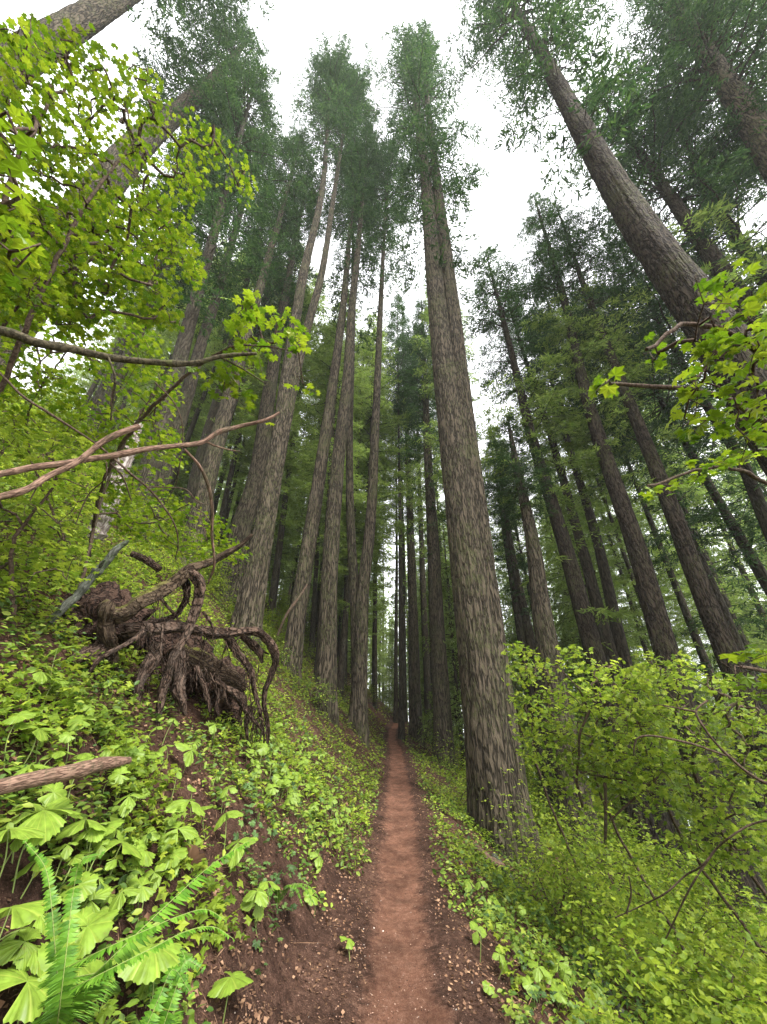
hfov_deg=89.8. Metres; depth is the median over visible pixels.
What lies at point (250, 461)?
conifer
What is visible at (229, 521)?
conifer
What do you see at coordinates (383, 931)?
trail pebbles
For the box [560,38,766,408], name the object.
conifer
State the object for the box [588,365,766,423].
vine maple
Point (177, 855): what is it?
vanilla leaf plant
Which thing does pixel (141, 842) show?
vanilla leaf plant
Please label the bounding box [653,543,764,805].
conifer
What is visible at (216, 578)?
understory shrub
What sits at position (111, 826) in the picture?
vanilla leaf plant
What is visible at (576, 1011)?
vanilla leaf plant
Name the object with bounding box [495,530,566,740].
conifer
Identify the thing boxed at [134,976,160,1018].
vanilla leaf plant
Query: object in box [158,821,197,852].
vanilla leaf plant
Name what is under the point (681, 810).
conifer
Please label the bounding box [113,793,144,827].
vanilla leaf plant
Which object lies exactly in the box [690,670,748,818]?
conifer
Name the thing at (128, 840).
vanilla leaf plant
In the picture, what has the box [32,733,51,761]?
vanilla leaf plant
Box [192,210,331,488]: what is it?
conifer
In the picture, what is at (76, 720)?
vanilla leaf plant
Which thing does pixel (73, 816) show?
vanilla leaf plant
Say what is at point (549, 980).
vanilla leaf plant
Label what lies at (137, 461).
conifer
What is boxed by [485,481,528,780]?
conifer
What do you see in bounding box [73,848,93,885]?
vanilla leaf plant
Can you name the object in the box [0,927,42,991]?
vanilla leaf plant
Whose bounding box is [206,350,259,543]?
conifer
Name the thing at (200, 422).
conifer
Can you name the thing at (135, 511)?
understory shrub
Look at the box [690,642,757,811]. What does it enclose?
conifer
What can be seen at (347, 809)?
vanilla leaf plant
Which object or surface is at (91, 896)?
vanilla leaf plant
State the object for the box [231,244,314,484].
conifer
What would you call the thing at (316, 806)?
vanilla leaf plant
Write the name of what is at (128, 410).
conifer
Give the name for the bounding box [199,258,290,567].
conifer
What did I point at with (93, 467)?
understory shrub
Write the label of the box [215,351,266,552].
conifer
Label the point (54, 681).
vanilla leaf plant
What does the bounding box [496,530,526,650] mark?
conifer
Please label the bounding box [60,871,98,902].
vanilla leaf plant
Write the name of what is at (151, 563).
short log
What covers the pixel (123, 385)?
conifer
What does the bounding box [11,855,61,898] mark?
vanilla leaf plant
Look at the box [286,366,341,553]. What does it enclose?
conifer
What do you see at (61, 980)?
sword fern
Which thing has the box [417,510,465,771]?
conifer
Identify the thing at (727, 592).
conifer
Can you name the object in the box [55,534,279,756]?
upturned roots
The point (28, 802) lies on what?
ground cover
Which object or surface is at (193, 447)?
conifer
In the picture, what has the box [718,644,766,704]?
vine maple
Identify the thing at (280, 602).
understory shrub
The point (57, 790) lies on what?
vanilla leaf plant
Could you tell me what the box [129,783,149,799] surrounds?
vanilla leaf plant
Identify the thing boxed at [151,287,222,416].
conifer
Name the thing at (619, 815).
understory shrub
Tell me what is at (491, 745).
conifer
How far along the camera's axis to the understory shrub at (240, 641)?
9.57 m
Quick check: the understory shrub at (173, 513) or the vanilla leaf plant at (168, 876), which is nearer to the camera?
the vanilla leaf plant at (168, 876)
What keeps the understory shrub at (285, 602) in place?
on the ground at (300, 920)
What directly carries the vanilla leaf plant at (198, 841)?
on the ground at (300, 920)
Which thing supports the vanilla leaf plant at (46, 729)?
on the ground at (300, 920)
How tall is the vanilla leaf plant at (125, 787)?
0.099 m
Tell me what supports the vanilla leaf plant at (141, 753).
on the ground at (300, 920)
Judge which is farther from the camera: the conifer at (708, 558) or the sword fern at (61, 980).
the conifer at (708, 558)
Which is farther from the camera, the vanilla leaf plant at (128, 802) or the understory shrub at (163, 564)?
the understory shrub at (163, 564)
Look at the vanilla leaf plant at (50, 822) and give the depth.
1.61 m
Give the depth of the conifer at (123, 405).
41.35 m
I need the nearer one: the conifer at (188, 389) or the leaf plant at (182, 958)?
the leaf plant at (182, 958)
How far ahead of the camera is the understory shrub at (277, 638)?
16.68 m
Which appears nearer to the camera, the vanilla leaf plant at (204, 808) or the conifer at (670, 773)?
the vanilla leaf plant at (204, 808)
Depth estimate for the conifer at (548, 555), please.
32.07 m
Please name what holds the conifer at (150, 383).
on the ground at (300, 920)
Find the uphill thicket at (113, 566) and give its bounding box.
[0,395,387,717]
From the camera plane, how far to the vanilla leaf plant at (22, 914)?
1.31 m
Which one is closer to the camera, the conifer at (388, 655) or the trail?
the trail
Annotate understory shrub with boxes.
[0,382,47,442]
[0,399,85,491]
[1,452,159,553]
[3,386,83,447]
[3,388,108,470]
[49,470,98,515]
[83,460,107,478]
[95,443,117,461]
[116,494,181,550]
[120,543,184,581]
[130,523,210,582]
[158,493,186,537]
[180,551,236,591]
[201,543,221,578]
[204,550,272,598]
[205,521,224,553]
[216,636,266,658]
[227,594,277,627]
[254,635,293,663]
[263,609,287,641]
[266,592,288,610]
[267,588,288,610]
[268,628,285,645]
[277,601,290,620]
[279,592,290,609]
[285,616,316,647]
[293,676,336,705]
[303,642,315,657]
[305,606,310,633]
[337,695,350,710]
[367,682,382,701]
[381,704,392,712]
[438,770,537,814]
[460,746,554,815]
[493,842,633,953]
[526,765,537,793]
[527,771,547,806]
[551,803,683,902]
[555,776,678,879]
[556,789,629,851]
[558,837,691,950]
[621,840,743,950]
[621,894,766,1023]
[625,863,692,908]
[647,837,766,1007]
[674,876,710,911]
[680,819,766,890]
[682,903,766,1010]
[756,857,766,888]
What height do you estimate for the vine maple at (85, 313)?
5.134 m
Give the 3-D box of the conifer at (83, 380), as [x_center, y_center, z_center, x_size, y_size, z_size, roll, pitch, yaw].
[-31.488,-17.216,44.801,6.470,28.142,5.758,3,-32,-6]
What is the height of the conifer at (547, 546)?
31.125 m
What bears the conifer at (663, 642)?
on the ground at (300, 920)
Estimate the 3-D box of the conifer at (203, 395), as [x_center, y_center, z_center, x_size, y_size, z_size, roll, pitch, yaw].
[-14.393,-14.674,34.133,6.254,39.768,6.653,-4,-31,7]
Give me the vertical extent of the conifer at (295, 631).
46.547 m
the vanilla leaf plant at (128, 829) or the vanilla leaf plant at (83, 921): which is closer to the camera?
the vanilla leaf plant at (83, 921)
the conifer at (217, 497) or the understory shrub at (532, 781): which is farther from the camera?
the conifer at (217, 497)
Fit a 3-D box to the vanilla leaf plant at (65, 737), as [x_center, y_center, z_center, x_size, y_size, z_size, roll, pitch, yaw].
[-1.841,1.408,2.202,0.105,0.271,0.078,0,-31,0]
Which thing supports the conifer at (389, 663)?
on the ground at (300, 920)
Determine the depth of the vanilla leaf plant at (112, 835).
2.01 m
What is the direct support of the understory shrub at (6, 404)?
on the ground at (300, 920)
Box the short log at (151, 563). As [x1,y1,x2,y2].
[130,551,162,571]
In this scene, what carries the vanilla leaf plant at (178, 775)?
on the ground at (300, 920)
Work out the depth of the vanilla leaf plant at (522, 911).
3.94 m
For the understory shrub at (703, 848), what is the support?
on the ground at (300, 920)
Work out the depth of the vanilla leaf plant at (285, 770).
4.61 m
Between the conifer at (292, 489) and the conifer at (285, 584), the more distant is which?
the conifer at (285, 584)
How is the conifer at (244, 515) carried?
on the ground at (300, 920)
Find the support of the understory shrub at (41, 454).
on the ground at (300, 920)
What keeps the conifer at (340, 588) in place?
on the ground at (300, 920)
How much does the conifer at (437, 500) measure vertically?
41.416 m
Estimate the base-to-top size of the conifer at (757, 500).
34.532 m
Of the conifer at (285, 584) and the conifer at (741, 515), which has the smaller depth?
the conifer at (741, 515)
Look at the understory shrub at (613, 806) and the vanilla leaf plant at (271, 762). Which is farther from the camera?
the understory shrub at (613, 806)
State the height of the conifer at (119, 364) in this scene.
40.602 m
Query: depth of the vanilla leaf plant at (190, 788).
2.90 m
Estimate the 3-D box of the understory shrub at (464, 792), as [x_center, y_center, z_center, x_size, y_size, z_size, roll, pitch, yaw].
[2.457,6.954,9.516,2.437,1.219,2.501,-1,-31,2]
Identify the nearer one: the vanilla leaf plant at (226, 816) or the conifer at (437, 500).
the vanilla leaf plant at (226, 816)
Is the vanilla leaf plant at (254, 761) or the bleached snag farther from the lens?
the bleached snag
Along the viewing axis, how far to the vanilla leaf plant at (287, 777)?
4.51 m
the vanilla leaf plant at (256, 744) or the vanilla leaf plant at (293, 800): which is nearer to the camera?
the vanilla leaf plant at (293, 800)
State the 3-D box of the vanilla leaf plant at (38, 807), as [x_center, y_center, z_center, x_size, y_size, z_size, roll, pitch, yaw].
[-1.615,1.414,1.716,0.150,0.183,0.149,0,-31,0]
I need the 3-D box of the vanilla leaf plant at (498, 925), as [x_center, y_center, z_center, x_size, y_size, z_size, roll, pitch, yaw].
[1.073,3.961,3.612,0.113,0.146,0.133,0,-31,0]
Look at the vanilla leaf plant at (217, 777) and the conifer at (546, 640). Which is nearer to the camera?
the vanilla leaf plant at (217, 777)
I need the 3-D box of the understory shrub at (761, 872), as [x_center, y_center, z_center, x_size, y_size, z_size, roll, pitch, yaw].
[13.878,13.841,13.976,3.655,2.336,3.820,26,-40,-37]
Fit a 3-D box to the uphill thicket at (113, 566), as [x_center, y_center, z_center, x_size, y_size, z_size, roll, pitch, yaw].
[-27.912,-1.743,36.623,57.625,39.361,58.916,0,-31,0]
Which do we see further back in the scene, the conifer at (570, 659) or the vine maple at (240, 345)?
the conifer at (570, 659)
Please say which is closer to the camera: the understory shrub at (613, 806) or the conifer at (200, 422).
the understory shrub at (613, 806)
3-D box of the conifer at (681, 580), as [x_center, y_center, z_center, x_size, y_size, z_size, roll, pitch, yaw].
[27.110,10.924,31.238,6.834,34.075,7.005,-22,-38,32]
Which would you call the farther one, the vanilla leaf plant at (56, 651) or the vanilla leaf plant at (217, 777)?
the vanilla leaf plant at (217, 777)
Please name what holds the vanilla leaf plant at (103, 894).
on the ground at (300, 920)
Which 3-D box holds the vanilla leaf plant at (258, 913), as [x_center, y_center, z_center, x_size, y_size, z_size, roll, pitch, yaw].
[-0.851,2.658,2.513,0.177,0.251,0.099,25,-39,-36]
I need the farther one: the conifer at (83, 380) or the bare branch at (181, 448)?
the conifer at (83, 380)
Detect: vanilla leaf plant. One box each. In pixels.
[0,809,82,892]
[0,827,45,876]
[0,899,47,936]
[0,927,36,945]
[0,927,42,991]
[0,964,47,1023]
[1,838,22,868]
[2,710,36,767]
[7,765,28,796]
[8,803,46,848]
[9,944,43,977]
[10,811,35,863]
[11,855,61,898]
[13,764,50,804]
[16,914,49,946]
[19,723,47,763]
[21,721,48,748]
[21,727,55,744]
[21,796,66,854]
[24,671,53,700]
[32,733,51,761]
[35,782,66,806]
[36,798,73,853]
[36,935,103,1009]
[40,751,76,769]
[43,680,62,702]
[45,893,61,913]
[47,646,75,674]
[50,842,77,891]
[53,683,70,701]
[54,678,68,699]
[55,809,82,837]
[55,819,107,855]
[56,858,82,892]
[58,731,77,764]
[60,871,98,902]
[63,906,96,938]
[66,757,92,818]
[67,715,95,744]
[70,753,95,777]
[70,822,109,870]
[70,912,98,943]
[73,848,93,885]
[76,908,118,959]
[77,887,113,912]
[80,704,94,715]
[80,818,123,845]
[83,890,95,907]
[87,870,110,894]
[89,839,109,870]
[92,838,142,884]
[96,958,123,1023]
[97,745,119,783]
[100,829,123,864]
[102,680,118,702]
[105,859,125,875]
[107,827,135,859]
[108,708,122,720]
[108,766,130,801]
[108,886,140,911]
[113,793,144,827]
[116,935,182,1010]
[117,786,138,800]
[121,745,144,774]
[122,737,133,756]
[123,837,147,871]
[123,839,145,888]
[124,845,141,905]
[124,865,144,909]
[124,876,155,921]
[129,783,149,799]
[131,845,155,876]
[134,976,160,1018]
[140,755,158,779]
[140,826,160,843]
[141,863,165,908]
[144,752,163,764]
[145,726,162,742]
[155,845,187,884]
[158,745,173,768]
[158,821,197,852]
[162,718,177,744]
[164,814,180,833]
[164,851,188,880]
[165,799,204,820]
[167,767,181,799]
[174,742,197,773]
[180,836,201,863]
[187,742,199,751]
[187,784,195,815]
[201,806,214,839]
[204,723,221,746]
[207,971,253,1022]
[213,771,224,784]
[213,810,243,848]
[219,785,237,812]
[221,795,231,812]
[226,837,257,872]
[240,740,250,756]
[240,891,265,937]
[243,888,268,925]
[248,759,259,771]
[249,749,256,757]
[250,767,261,780]
[251,742,259,759]
[257,743,269,764]
[259,881,279,889]
[265,783,278,794]
[266,760,276,768]
[272,774,281,800]
[281,765,289,775]
[281,774,292,795]
[284,794,296,811]
[287,789,298,810]
[291,772,298,783]
[303,888,317,914]
[308,802,319,811]
[308,852,322,868]
[311,802,318,815]
[328,798,337,815]
[331,808,338,817]
[335,827,343,836]
[339,807,350,824]
[339,936,354,960]
[455,879,475,893]
[469,921,486,944]
[475,878,487,896]
[477,926,484,962]
[481,895,509,924]
[482,980,494,994]
[491,922,502,941]
[492,948,504,979]
[518,905,530,940]
[522,975,538,1008]
[524,949,534,959]
[527,960,550,1002]
[531,939,545,954]
[545,974,559,1006]
[549,955,571,981]
[549,983,567,1012]
[559,968,574,1002]
[560,984,574,1014]
[571,1006,604,1023]
[577,978,607,1011]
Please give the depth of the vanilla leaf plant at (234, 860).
2.68 m
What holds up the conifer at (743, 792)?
on the ground at (300, 920)
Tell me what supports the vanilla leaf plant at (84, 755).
on the ground at (300, 920)
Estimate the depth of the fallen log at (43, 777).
1.71 m
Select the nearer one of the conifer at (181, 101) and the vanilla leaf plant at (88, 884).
the vanilla leaf plant at (88, 884)
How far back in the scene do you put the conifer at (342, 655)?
27.75 m
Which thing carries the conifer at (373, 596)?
on the ground at (300, 920)
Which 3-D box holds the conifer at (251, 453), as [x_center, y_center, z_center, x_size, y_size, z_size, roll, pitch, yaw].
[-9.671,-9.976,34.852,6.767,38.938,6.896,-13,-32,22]
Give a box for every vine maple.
[0,11,258,392]
[0,103,49,291]
[0,189,207,346]
[0,293,252,584]
[0,423,107,630]
[88,289,320,562]
[500,641,726,1023]
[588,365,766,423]
[608,646,766,956]
[637,448,766,500]
[643,257,766,462]
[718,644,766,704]
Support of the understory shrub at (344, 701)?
on the ground at (300, 920)
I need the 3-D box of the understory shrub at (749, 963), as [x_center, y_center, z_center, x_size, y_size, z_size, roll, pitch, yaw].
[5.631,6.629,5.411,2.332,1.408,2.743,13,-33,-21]
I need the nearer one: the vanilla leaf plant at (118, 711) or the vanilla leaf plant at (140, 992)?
the vanilla leaf plant at (140, 992)
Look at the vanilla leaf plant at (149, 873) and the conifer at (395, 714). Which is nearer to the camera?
the vanilla leaf plant at (149, 873)
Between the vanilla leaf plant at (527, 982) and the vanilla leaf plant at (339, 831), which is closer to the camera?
the vanilla leaf plant at (527, 982)
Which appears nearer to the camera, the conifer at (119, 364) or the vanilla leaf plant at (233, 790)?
the vanilla leaf plant at (233, 790)
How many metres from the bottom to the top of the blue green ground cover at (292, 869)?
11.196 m
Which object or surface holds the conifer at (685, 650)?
on the ground at (300, 920)
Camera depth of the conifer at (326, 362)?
29.64 m
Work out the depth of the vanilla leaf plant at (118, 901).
1.77 m
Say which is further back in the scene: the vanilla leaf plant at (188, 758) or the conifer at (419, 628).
the conifer at (419, 628)
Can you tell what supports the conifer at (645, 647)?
on the ground at (300, 920)
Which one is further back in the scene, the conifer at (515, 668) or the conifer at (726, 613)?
the conifer at (515, 668)
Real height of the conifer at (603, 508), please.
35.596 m
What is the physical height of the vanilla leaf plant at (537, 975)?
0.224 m
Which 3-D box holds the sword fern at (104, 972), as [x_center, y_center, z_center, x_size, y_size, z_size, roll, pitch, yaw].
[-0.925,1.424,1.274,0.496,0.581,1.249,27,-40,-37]
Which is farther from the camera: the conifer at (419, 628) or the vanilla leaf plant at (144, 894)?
the conifer at (419, 628)
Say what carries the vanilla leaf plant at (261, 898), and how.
on the ground at (300, 920)
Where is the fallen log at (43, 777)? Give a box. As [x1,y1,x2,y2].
[0,756,131,794]
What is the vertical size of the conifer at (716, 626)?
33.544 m
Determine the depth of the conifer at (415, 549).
68.18 m
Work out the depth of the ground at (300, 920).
3.11 m
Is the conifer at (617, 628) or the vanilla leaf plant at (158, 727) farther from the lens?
the conifer at (617, 628)
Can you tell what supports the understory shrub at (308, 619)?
on the ground at (300, 920)
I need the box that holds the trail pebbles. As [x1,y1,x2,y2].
[234,796,495,1017]
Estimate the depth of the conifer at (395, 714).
35.93 m
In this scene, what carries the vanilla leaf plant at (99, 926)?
on the ground at (300, 920)
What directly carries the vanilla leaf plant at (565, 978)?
on the ground at (300, 920)
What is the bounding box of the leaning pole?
[46,540,128,623]
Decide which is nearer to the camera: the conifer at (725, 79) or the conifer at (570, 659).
the conifer at (725, 79)
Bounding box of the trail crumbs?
[198,774,540,1023]
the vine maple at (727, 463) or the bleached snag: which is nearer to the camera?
the vine maple at (727, 463)
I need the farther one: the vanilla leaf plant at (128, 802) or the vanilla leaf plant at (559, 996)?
the vanilla leaf plant at (559, 996)
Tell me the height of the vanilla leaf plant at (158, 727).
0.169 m
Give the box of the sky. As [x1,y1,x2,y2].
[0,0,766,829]
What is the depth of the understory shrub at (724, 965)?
3.87 m
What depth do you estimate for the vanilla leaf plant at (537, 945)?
3.56 m
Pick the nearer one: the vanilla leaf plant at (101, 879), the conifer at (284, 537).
the vanilla leaf plant at (101, 879)
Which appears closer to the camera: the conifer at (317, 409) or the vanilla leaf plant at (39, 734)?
the vanilla leaf plant at (39, 734)
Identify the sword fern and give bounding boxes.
[22,839,104,1023]
[29,839,254,1023]
[139,955,205,1023]
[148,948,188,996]
[266,883,321,905]
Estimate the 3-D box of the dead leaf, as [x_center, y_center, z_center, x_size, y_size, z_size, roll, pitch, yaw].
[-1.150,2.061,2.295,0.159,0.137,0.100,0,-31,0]
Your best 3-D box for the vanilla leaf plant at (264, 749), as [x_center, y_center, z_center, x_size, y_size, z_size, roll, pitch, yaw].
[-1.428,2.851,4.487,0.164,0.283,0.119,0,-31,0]
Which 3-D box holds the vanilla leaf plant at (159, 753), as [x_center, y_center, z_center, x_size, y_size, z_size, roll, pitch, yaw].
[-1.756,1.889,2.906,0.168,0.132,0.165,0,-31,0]
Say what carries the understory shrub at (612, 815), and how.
on the ground at (300, 920)
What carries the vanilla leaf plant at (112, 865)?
on the ground at (300, 920)
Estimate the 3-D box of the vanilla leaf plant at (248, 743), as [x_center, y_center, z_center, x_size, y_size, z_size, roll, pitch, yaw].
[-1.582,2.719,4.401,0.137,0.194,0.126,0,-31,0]
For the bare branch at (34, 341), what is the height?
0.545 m
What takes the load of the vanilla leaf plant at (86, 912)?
on the ground at (300, 920)
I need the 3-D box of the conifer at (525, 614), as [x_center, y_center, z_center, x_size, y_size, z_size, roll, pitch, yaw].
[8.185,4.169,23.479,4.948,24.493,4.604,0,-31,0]
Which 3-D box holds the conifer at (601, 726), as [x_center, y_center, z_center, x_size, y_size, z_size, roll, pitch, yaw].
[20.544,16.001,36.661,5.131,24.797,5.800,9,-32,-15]
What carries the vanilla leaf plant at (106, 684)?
on the ground at (300, 920)
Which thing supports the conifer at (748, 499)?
on the ground at (300, 920)
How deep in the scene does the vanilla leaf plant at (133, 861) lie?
2.01 m
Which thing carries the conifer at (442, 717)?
on the ground at (300, 920)
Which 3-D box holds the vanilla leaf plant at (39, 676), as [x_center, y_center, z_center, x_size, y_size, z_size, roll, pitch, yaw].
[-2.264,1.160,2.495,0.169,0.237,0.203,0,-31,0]
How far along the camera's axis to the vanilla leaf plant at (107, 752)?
2.42 m
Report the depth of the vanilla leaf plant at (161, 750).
3.08 m
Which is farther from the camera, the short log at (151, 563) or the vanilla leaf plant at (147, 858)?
the short log at (151, 563)
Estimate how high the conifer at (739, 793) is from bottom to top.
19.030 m
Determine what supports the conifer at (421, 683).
on the ground at (300, 920)
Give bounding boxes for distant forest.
[33,361,744,824]
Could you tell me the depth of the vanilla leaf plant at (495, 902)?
3.99 m
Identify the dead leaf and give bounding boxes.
[180,844,204,870]
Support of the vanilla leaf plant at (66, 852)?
on the ground at (300, 920)
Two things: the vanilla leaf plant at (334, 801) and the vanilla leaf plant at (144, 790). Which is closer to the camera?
the vanilla leaf plant at (144, 790)
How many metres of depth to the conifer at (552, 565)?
41.19 m
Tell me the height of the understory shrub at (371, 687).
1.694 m
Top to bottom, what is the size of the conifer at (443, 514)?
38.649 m
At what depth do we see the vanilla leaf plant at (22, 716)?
2.06 m
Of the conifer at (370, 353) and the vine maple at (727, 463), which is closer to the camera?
the vine maple at (727, 463)
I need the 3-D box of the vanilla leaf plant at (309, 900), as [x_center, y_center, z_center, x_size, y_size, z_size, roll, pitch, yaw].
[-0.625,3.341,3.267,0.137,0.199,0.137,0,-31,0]
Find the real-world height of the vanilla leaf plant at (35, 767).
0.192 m
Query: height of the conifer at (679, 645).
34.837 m
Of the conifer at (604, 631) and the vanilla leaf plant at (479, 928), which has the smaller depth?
the vanilla leaf plant at (479, 928)
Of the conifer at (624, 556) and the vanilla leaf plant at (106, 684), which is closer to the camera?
the vanilla leaf plant at (106, 684)
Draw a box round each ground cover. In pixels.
[0,400,747,1023]
[0,497,714,1023]
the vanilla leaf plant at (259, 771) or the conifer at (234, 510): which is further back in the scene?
the conifer at (234, 510)
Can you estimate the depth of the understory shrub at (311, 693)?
11.11 m
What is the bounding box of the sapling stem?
[575,686,672,844]
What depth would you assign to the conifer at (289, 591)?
60.58 m
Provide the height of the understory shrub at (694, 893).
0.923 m
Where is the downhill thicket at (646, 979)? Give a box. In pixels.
[419,732,766,1023]
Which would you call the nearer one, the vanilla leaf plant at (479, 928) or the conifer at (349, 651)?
the vanilla leaf plant at (479, 928)
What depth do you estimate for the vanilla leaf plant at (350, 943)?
2.99 m
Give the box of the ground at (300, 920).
[0,410,760,1023]
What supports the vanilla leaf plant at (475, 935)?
on the ground at (300, 920)
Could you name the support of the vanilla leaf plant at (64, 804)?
on the ground at (300, 920)
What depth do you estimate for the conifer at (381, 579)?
33.45 m
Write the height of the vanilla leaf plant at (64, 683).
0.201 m
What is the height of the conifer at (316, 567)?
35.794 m
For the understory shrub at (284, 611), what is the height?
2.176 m
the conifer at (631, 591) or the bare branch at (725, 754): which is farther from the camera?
the conifer at (631, 591)
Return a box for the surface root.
[473,842,504,869]
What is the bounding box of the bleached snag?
[84,423,142,540]
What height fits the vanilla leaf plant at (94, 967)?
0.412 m
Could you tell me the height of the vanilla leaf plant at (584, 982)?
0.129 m
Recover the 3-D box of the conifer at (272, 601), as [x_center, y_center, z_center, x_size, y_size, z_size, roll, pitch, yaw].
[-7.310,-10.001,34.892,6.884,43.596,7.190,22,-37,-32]
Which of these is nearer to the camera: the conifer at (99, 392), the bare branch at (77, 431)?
the bare branch at (77, 431)
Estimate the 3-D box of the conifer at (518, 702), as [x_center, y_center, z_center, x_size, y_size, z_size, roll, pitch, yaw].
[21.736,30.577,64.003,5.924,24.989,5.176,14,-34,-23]
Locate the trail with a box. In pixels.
[343,723,457,1023]
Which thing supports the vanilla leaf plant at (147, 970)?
on the ground at (300, 920)
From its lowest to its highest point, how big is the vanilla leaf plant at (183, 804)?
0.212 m
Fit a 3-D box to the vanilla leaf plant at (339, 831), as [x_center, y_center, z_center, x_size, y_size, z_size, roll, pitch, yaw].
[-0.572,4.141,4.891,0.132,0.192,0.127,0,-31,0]
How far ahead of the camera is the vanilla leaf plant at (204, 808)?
2.77 m
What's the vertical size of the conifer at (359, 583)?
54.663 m
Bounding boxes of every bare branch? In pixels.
[0,326,265,420]
[0,372,208,558]
[0,412,279,583]
[0,424,140,500]
[155,382,206,539]
[276,584,307,635]
[615,819,766,947]
[633,700,766,784]
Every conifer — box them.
[0,0,275,95]
[0,0,281,394]
[64,322,125,422]
[71,259,157,395]
[73,121,244,449]
[76,107,264,469]
[76,253,170,423]
[99,316,164,431]
[100,319,176,432]
[104,354,160,452]
[106,250,201,432]
[108,378,164,475]
[124,38,298,540]
[127,237,226,425]
[128,351,205,503]
[132,324,196,464]
[149,93,305,544]
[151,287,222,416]
[161,253,263,521]
[166,251,253,461]
[167,401,223,517]
[172,197,286,537]
[174,115,326,571]
[177,359,222,501]
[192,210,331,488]
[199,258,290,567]
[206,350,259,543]
[210,425,232,514]
[213,477,237,537]
[215,172,332,607]
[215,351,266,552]
[224,437,249,547]
[226,420,251,525]
[227,370,303,513]
[229,27,383,655]
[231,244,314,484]
[235,387,305,504]
[241,284,329,535]
[241,332,319,552]
[244,355,311,541]
[248,271,332,630]
[267,447,304,592]
[270,456,296,579]
[273,428,321,615]
[274,413,302,538]
[278,530,297,605]
[279,315,362,570]
[280,143,383,687]
[286,286,374,678]
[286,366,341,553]
[287,455,303,607]
[288,368,345,660]
[306,328,344,646]
[307,510,324,631]
[309,132,419,747]
[309,492,345,625]
[313,115,406,730]
[316,325,395,699]
[319,361,371,689]
[336,310,422,663]
[337,399,394,629]
[337,526,350,661]
[337,601,377,668]
[338,438,390,623]
[339,380,405,630]
[348,572,389,651]
[355,447,401,709]
[361,11,543,872]
[363,396,394,695]
[367,588,389,690]
[368,573,392,697]
[373,294,428,740]
[377,357,424,722]
[379,593,408,712]
[380,319,434,746]
[380,329,445,749]
[380,399,425,721]
[382,636,393,708]
[384,296,457,770]
[398,556,452,724]
[402,357,438,743]
[405,507,426,592]
[406,568,421,696]
[407,610,428,717]
[409,274,509,602]
[415,443,458,744]
[415,498,458,693]
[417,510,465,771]
[433,449,498,596]
[435,0,766,476]
[441,554,461,720]
[444,551,460,694]
[458,243,689,919]
[479,290,688,888]
[481,412,612,870]
[482,427,557,824]
[483,423,573,681]
[483,437,551,819]
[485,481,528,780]
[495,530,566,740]
[495,561,530,769]
[496,476,575,674]
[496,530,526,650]
[503,578,530,750]
[504,304,699,894]
[504,627,528,752]
[507,190,766,958]
[520,275,766,903]
[521,375,649,720]
[530,202,766,796]
[531,462,587,674]
[533,483,644,764]
[538,453,643,681]
[542,529,615,798]
[544,562,574,689]
[554,282,766,713]
[554,374,711,753]
[554,510,751,859]
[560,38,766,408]
[562,364,766,819]
[567,445,702,845]
[574,281,766,632]
[579,215,766,641]
[579,653,615,780]
[582,519,682,832]
[585,444,731,750]
[589,488,695,703]
[600,0,766,197]
[605,465,766,873]
[612,75,766,439]
[616,378,766,704]
[620,536,718,736]
[622,352,766,666]
[630,647,686,827]
[635,0,766,224]
[635,372,766,667]
[635,455,766,652]
[640,485,756,734]
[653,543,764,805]
[687,660,757,819]
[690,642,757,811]
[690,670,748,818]
[692,691,766,850]
[704,531,766,673]
[705,691,765,850]
[707,399,766,604]
[715,469,764,581]
[720,432,766,566]
[722,470,766,602]
[730,569,766,667]
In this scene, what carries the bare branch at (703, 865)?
on the downhill thicket at (646, 979)
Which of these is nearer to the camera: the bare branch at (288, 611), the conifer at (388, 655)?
the bare branch at (288, 611)
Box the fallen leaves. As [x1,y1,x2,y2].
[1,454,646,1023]
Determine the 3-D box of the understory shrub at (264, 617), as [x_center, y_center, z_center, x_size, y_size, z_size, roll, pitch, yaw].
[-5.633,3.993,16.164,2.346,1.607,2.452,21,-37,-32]
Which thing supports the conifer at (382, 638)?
on the ground at (300, 920)
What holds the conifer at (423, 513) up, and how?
on the ground at (300, 920)
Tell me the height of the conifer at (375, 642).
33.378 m
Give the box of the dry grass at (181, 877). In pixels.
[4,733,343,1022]
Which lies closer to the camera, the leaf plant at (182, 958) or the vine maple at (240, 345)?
the leaf plant at (182, 958)
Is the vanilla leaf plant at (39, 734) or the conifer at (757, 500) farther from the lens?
the conifer at (757, 500)
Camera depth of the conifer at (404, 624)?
38.53 m
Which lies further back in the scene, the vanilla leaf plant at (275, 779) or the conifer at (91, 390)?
the conifer at (91, 390)
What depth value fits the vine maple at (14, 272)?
0.96 m
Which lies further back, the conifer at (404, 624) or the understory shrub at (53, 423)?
the conifer at (404, 624)
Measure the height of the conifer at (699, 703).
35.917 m
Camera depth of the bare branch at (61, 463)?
2.15 m
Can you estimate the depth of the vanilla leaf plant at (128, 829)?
2.07 m
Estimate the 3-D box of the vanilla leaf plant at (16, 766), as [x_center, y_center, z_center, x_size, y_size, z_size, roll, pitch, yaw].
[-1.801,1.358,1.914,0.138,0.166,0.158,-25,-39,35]
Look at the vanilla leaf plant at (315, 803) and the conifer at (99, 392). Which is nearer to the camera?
the vanilla leaf plant at (315, 803)

